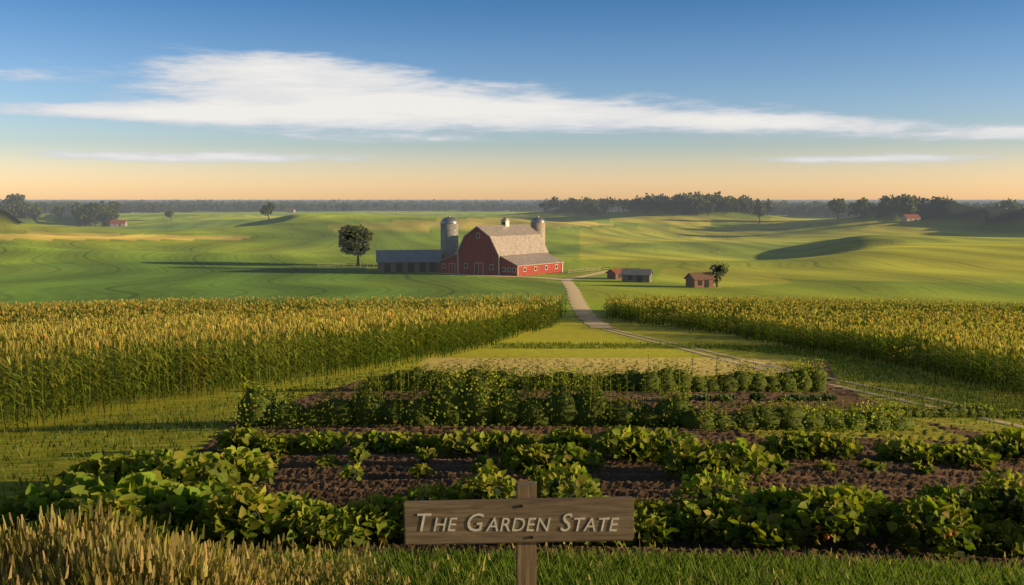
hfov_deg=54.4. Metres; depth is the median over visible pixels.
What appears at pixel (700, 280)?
house
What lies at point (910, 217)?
house
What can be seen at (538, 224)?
silo
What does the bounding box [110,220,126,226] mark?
house
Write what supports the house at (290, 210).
on the ground at (946, 251)
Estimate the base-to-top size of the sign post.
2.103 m
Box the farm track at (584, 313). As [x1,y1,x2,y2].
[560,270,614,327]
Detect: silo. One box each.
[440,216,458,259]
[530,216,544,242]
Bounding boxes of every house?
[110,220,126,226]
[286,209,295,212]
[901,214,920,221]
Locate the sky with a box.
[0,0,1023,199]
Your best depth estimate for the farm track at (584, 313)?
143.39 m
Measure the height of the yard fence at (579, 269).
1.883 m
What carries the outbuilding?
on the ground at (946, 251)
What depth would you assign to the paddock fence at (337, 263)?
278.44 m
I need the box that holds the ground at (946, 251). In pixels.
[0,199,1023,574]
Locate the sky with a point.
(100, 99)
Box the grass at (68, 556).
[0,495,1023,584]
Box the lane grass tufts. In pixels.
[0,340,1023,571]
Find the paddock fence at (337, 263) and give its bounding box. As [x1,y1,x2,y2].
[318,262,373,266]
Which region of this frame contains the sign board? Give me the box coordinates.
[403,496,633,544]
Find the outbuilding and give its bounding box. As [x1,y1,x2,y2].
[376,250,441,271]
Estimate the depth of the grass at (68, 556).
10.65 m
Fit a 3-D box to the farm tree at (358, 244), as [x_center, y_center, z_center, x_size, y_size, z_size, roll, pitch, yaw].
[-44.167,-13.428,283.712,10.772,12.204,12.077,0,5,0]
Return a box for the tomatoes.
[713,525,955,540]
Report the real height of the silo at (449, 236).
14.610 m
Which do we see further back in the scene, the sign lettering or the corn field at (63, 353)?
the corn field at (63, 353)
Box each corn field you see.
[0,293,570,434]
[603,293,1023,398]
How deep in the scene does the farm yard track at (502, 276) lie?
236.64 m
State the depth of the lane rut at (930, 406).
43.02 m
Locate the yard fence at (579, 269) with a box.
[567,267,639,273]
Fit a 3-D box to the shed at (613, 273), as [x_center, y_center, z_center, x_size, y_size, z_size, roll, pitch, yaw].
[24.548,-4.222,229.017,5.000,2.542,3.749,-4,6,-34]
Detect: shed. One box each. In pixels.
[605,268,627,278]
[620,269,653,282]
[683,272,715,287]
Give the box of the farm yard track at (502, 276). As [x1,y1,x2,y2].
[439,273,560,279]
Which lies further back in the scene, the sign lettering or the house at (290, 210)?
the house at (290, 210)
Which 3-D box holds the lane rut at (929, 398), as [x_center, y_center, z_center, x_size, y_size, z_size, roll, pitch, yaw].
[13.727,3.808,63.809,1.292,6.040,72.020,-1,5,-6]
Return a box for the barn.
[438,217,563,275]
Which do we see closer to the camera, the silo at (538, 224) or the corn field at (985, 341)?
the corn field at (985, 341)
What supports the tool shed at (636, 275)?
on the ground at (946, 251)
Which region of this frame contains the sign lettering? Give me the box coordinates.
[417,513,618,531]
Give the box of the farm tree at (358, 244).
[338,224,373,265]
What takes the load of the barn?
on the ground at (946, 251)
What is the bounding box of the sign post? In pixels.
[516,481,536,584]
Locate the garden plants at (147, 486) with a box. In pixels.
[0,354,1023,557]
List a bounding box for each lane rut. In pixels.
[602,329,1023,427]
[607,328,1023,418]
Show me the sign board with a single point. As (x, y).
(556, 510)

